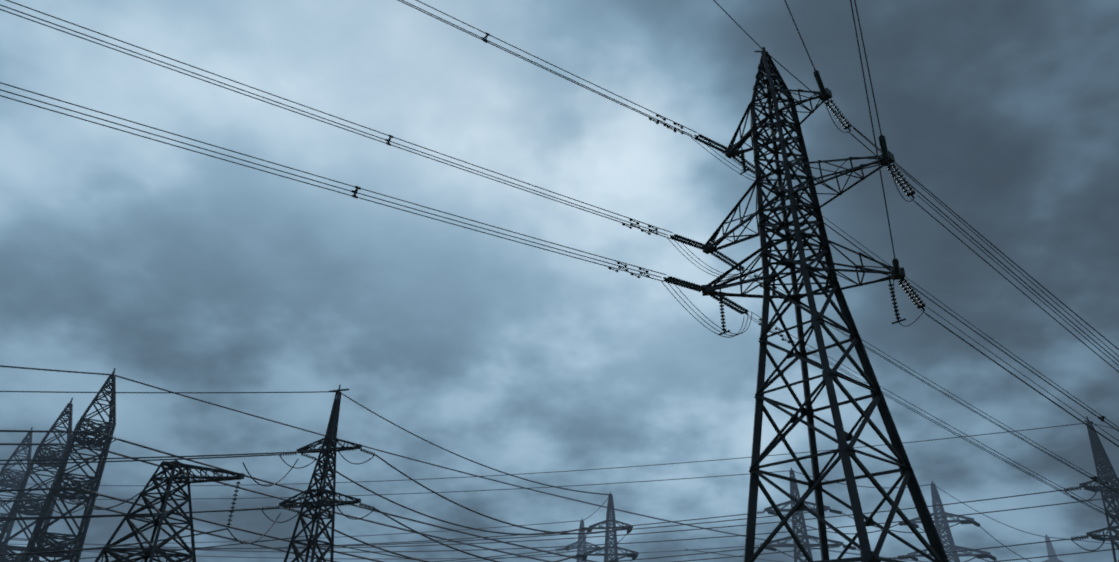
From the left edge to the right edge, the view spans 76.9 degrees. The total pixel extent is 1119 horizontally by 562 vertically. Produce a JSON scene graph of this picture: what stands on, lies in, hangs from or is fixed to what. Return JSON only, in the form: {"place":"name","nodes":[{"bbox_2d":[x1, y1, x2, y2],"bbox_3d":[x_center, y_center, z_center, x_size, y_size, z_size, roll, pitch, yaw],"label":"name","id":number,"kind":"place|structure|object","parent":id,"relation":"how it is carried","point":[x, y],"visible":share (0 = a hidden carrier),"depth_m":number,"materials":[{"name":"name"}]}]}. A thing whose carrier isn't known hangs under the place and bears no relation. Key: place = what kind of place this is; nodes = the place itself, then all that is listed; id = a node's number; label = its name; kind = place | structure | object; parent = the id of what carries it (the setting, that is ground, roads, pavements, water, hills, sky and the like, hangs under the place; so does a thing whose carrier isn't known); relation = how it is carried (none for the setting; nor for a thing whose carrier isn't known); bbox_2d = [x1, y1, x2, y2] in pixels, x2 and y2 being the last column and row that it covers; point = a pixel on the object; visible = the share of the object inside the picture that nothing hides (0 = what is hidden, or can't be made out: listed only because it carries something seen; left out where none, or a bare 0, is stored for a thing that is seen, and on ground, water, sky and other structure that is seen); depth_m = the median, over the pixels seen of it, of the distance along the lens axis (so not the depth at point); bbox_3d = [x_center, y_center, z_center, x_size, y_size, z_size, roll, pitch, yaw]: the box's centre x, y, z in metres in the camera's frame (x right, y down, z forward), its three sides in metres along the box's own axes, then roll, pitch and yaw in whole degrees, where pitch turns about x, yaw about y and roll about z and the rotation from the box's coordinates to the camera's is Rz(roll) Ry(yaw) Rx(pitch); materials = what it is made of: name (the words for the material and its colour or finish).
{"place":"outdoors","nodes":[
{"label":"outdoors","id":0,"kind":"place"},
{"bbox_2d":[0,0,1118,561],"label":"sky","id":1,"kind":"structure","parent":0,"point":[159,264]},
{"label":"ground","id":2,"kind":"structure","parent":0,"visible":0},
{"bbox_2d":[0,427,32,559],"bbox_3d":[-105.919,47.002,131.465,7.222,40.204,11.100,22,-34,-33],"label":"pylon","id":3,"kind":"object","parent":2,"relation":"on","point":[4,481],"visible":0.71,"depth_m":135.49,"materials":[{"name":"grey metal"}]},
{"bbox_2d":[0,398,72,561],"bbox_3d":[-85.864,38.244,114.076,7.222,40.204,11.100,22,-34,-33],"label":"pylon","id":4,"kind":"object","parent":2,"relation":"on","point":[36,507],"visible":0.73,"depth_m":115.15,"materials":[{"name":"black metal"}]},
{"bbox_2d":[20,368,115,561],"bbox_3d":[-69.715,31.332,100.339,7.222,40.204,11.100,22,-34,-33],"label":"pylon","id":5,"kind":"object","parent":2,"relation":"on","point":[92,484],"visible":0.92,"depth_m":101.03,"materials":[{"name":"black metal"}]},
{"bbox_2d":[94,458,244,561],"bbox_3d":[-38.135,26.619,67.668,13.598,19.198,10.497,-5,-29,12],"label":"pylon","id":6,"kind":"object","parent":2,"relation":"on","point":[151,550],"visible":0.96,"depth_m":69.80,"materials":[{"name":"black metal"}]},
{"bbox_2d":[279,385,361,561],"bbox_3d":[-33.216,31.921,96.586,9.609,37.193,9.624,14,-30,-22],"label":"pylon","id":7,"kind":"object","parent":2,"relation":"on","point":[328,442],"visible":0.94,"depth_m":97.44,"materials":[{"name":"black metal"}]},
{"bbox_2d":[567,520,597,561],"bbox_3d":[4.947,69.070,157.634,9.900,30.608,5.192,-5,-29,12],"label":"pylon","id":8,"kind":"object","parent":2,"relation":"on","point":[578,542],"visible":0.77,"depth_m":161.84,"materials":[{"name":"grey metal"}]},
{"bbox_2d":[0,365,1118,561],"bbox_3d":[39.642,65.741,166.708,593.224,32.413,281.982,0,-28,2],"label":"background conductors","id":9,"kind":"object","parent":8,"relation":"attached to","point":[234,539],"visible":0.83,"depth_m":119.33,"materials":[{"name":"grey metal"}]},
{"bbox_2d":[45,430,1105,561],"bbox_3d":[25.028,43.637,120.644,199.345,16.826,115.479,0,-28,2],"label":"insulators","id":10,"kind":"object","parent":8,"relation":"attached to","point":[975,523],"visible":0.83,"depth_m":111.45,"materials":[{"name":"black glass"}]},
{"bbox_2d":[584,492,638,561],"bbox_3d":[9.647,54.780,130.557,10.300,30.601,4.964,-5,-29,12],"label":"pylon","id":11,"kind":"object","parent":2,"relation":"on","point":[606,554],"visible":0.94,"depth_m":133.44,"materials":[{"name":"grey metal"}]},
{"bbox_2d":[760,468,843,561],"bbox_3d":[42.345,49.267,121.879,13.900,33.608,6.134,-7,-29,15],"label":"pylon","id":12,"kind":"object","parent":2,"relation":"on","point":[804,536],"visible":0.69,"depth_m":124.53,"materials":[{"name":"grey metal"}]},
{"bbox_2d":[702,47,948,561],"bbox_3d":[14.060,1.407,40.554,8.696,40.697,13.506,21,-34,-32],"label":"tower","id":13,"kind":"structure","parent":2,"relation":"on","point":[845,450],"depth_m":39.85,"materials":[{"name":"metal"}]},
{"bbox_2d":[0,0,1118,521],"bbox_3d":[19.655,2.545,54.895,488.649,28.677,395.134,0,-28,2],"label":"conductors","id":14,"kind":"object","parent":13,"relation":"hanging from","point":[654,226],"visible":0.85,"depth_m":40.13,"materials":[{"name":"grey metal"}]},
{"bbox_2d":[351,32,1105,481],"bbox_3d":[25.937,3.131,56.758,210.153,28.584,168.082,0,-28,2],"label":"line hardware","id":15,"kind":"object","parent":13,"relation":"attached to","point":[1095,478],"visible":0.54,"depth_m":44.04,"materials":[{"name":"metal"}]},
{"bbox_2d":[665,70,924,331],"bbox_3d":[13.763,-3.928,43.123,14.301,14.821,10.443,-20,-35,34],"label":"insulators","id":16,"kind":"object","parent":13,"relation":"hanging from","point":[722,299],"visible":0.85,"depth_m":41.88,"materials":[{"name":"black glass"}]},
{"bbox_2d":[907,481,990,561],"bbox_3d":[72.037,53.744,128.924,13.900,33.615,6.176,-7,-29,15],"label":"pylon","id":17,"kind":"object","parent":2,"relation":"on","point":[952,546],"visible":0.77,"depth_m":132.12,"materials":[{"name":"grey metal"}]},
{"bbox_2d":[1042,535,1062,561],"bbox_3d":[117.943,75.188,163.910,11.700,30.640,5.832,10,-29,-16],"label":"pylon","id":18,"kind":"object","parent":2,"relation":"on","point":[1050,549],"visible":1,"depth_m":168.90,"materials":[{"name":"grey metal"}]},
{"bbox_2d":[1079,416,1118,561],"bbox_3d":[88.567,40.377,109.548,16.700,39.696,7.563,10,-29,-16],"label":"pylon","id":19,"kind":"object","parent":2,"relation":"on","point":[1100,458],"visible":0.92,"depth_m":113.02,"materials":[{"name":"black metal"}]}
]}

